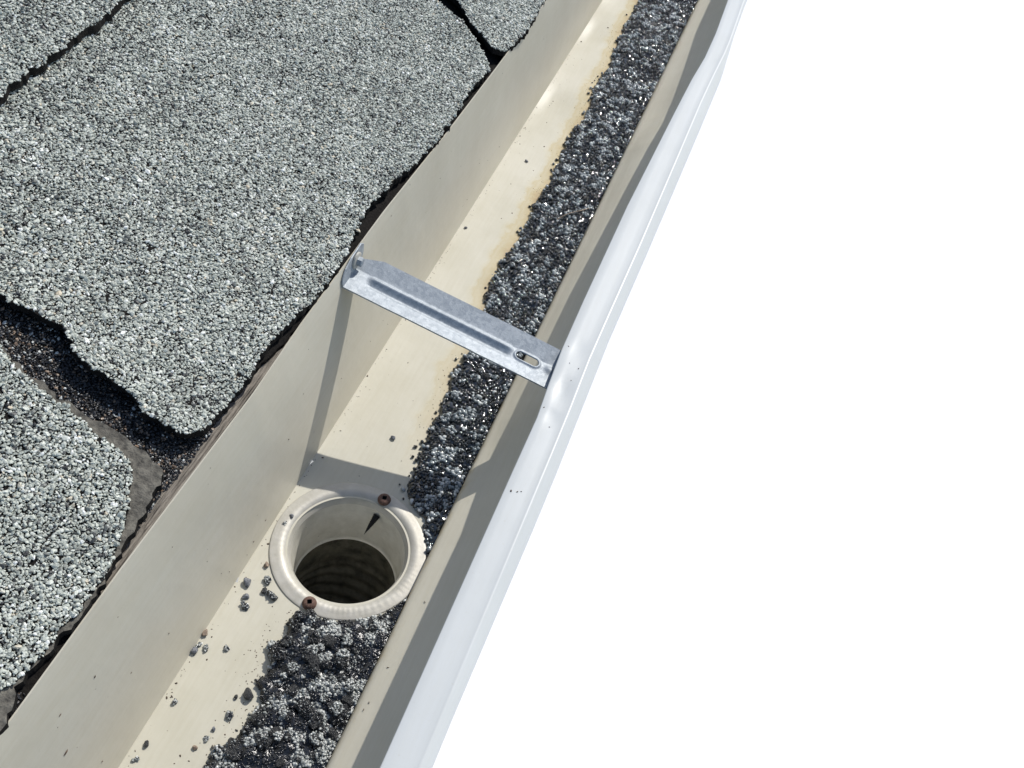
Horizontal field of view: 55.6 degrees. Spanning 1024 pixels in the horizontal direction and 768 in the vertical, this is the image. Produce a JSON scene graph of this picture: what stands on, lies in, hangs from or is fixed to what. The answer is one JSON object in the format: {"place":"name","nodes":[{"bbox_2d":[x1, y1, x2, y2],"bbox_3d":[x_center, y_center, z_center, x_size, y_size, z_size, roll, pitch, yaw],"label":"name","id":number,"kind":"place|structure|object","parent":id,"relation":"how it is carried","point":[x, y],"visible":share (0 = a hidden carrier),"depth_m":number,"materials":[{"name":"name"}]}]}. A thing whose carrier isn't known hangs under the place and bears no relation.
{"place":"outdoors","nodes":[
{"label":"outdoors","id":0,"kind":"place"},
{"bbox_2d":[433,0,1023,767],"bbox_3d":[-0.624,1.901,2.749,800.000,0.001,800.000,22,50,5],"label":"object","id":1,"kind":"structure","parent":0,"point":[779,522],"depth_m":4.52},
{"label":"roof deck","id":2,"kind":"structure","parent":0,"visible":0},
{"bbox_2d":[91,333,293,607],"bbox_3d":[0.014,-0.292,0.856,0.012,0.141,2.400,22,50,5],"label":"fascia board","id":3,"kind":"object","parent":2,"relation":"attached to","point":[173,488],"visible":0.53,"depth_m":0.45,"materials":[{"name":"brown wood"}]},
{"bbox_2d":[0,0,505,718],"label":"starter shingle","id":4,"kind":"object","parent":2,"relation":"on","point":[36,348],"visible":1,"depth_m":0.45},
{"bbox_2d":[0,0,130,105],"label":"roof shingle","id":5,"kind":"object","parent":4,"relation":"on","point":[37,37],"visible":1,"depth_m":0.51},
{"bbox_2d":[0,341,163,734],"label":"roof shingle","id":6,"kind":"object","parent":4,"relation":"on","point":[79,490],"visible":1,"depth_m":0.41,"materials":[{"name":"asphalt"},{"name":"grey mineral granules"}]},
{"bbox_2d":[0,0,489,438],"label":"roof shingle","id":7,"kind":"object","parent":4,"relation":"on","point":[192,192],"visible":1,"depth_m":0.52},
{"bbox_2d":[450,0,545,56],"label":"roof shingle","id":8,"kind":"object","parent":4,"relation":"on","point":[499,27],"visible":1,"depth_m":0.72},
{"bbox_2d":[0,0,746,767],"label":"rain gutter","id":9,"kind":"object","parent":2,"relation":"attached to","point":[118,668],"visible":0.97,"depth_m":0.54,"materials":[{"name":"beige paint"}]},
{"bbox_2d":[131,756,139,761],"bbox_3d":[-0.176,0.176,0.455,0.004,0.002,0.003,22,50,5],"label":"granule clump","id":10,"kind":"object","parent":9,"relation":"in","point":[135,759],"visible":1,"depth_m":0.46,"materials":[{"name":"grey stone"}]},
{"bbox_2d":[143,740,148,746],"bbox_3d":[-0.173,0.171,0.460,0.003,0.002,0.003,22,50,5],"label":"stone chip","id":11,"kind":"object","parent":9,"relation":"in","point":[146,743],"visible":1,"depth_m":0.46,"materials":[{"name":"grey stone"}]},
{"bbox_2d":[191,647,197,653],"bbox_3d":[-0.161,0.135,0.492,0.004,0.003,0.004,22,50,5],"label":"stone chip","id":12,"kind":"object","parent":9,"relation":"in","point":[194,650],"visible":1,"depth_m":0.49,"materials":[{"name":"grey stone"}]},
{"bbox_2d":[202,629,207,635],"bbox_3d":[-0.157,0.128,0.499,0.003,0.002,0.004,22,50,5],"label":"stone chip","id":13,"kind":"object","parent":9,"relation":"in","point":[205,632],"visible":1,"depth_m":0.50,"materials":[{"name":"brown stone"}]},
{"bbox_2d":[203,644,208,651],"bbox_3d":[-0.156,0.134,0.494,0.003,0.002,0.004,22,50,5],"label":"granule clump","id":14,"kind":"object","parent":9,"relation":"in","point":[205,647],"visible":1,"depth_m":0.49,"materials":[{"name":"grey stone"}]},
{"bbox_2d":[203,735,209,741],"bbox_3d":[-0.147,0.170,0.467,0.003,0.002,0.004,22,50,5],"label":"granule clump","id":15,"kind":"object","parent":9,"relation":"on","point":[206,738],"visible":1,"depth_m":0.47,"materials":[{"name":"grey stone"}]},
{"bbox_2d":[226,710,233,719],"bbox_3d":[-0.138,0.162,0.475,0.004,0.003,0.005,22,50,5],"label":"granule clump","id":16,"kind":"object","parent":9,"relation":"on","point":[230,715],"visible":1,"depth_m":0.47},
{"bbox_2d":[240,600,249,610],"bbox_3d":[-0.141,0.117,0.512,0.006,0.003,0.004,22,50,5],"label":"granule clump","id":17,"kind":"object","parent":9,"relation":"on","point":[245,606],"visible":1,"depth_m":0.51,"materials":[{"name":"grey stone"}]},
{"bbox_2d":[242,593,248,598],"bbox_3d":[-0.141,0.113,0.515,0.004,0.002,0.004,22,50,5],"label":"stone chip","id":18,"kind":"object","parent":9,"relation":"on","point":[245,596],"visible":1,"depth_m":0.51,"materials":[{"name":"grey stone"}]},
{"bbox_2d":[243,577,250,587],"bbox_3d":[-0.142,0.106,0.520,0.005,0.004,0.005,22,50,5],"label":"stone chip","id":19,"kind":"object","parent":9,"relation":"in","point":[247,581],"visible":1,"depth_m":0.52,"materials":[{"name":"grey stone"}]},
{"bbox_2d":[243,687,253,699],"bbox_3d":[-0.131,0.154,0.483,0.006,0.004,0.006,22,50,5],"label":"stone chip","id":20,"kind":"object","parent":9,"relation":"on","point":[248,694],"visible":1,"depth_m":0.48,"materials":[{"name":"grey stone"}]},
{"bbox_2d":[261,587,266,593],"bbox_3d":[-0.132,0.111,0.519,0.003,0.002,0.004,22,50,5],"label":"stone chip","id":21,"kind":"object","parent":9,"relation":"on","point":[263,590],"visible":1,"depth_m":0.52,"materials":[{"name":"grey stone"}]},
{"bbox_2d":[264,575,271,584],"bbox_3d":[-0.132,0.106,0.523,0.005,0.003,0.005,22,50,5],"label":"granule clump","id":22,"kind":"object","parent":9,"relation":"on","point":[267,580],"visible":1,"depth_m":0.52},
{"bbox_2d":[266,590,277,600],"bbox_3d":[-0.128,0.113,0.518,0.008,0.003,0.005,22,50,5],"label":"granule clump","id":23,"kind":"object","parent":9,"relation":"on","point":[272,595],"visible":1,"depth_m":0.52,"materials":[{"name":"black gravel"}]},
{"bbox_2d":[204,595,408,767],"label":"clumped granules","id":24,"kind":"object","parent":9,"relation":"on","point":[311,683],"visible":1,"depth_m":0.49,"materials":[{"name":"black gravel"}]},
{"bbox_2d":[57,27,612,763],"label":"dirt specks","id":25,"kind":"object","parent":9,"relation":"on","point":[299,485],"visible":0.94,"depth_m":0.50,"materials":[{"name":"brown soil"}]},
{"bbox_2d":[269,483,426,645],"bbox_3d":[-0.126,0.161,0.588,0.087,0.172,0.151,36,52,16],"label":"downspout outlet","id":26,"kind":"object","parent":9,"relation":"attached to","point":[356,551],"visible":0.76,"depth_m":0.57,"materials":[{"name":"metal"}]},
{"bbox_2d":[341,243,560,389],"bbox_3d":[-0.027,-0.036,0.560,0.145,0.034,0.030,21,50,4],"label":"gutter hanger","id":27,"kind":"object","parent":9,"relation":"attached to","point":[437,311],"visible":1,"depth_m":0.56,"materials":[{"name":"metal"}]},
{"bbox_2d":[399,0,697,558],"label":"washed granules","id":28,"kind":"object","parent":9,"relation":"on","point":[530,272],"visible":0.98,"depth_m":0.73,"materials":[{"name":"black gravel"}]},
{"bbox_2d":[557,208,588,219],"bbox_3d":[0.048,-0.132,0.752,0.033,0.004,0.002,-25,61,-29],"label":"twig","id":29,"kind":"object","parent":28,"relation":"on","point":[572,212],"visible":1,"depth_m":0.75,"materials":[{"name":"wood"}]}
]}

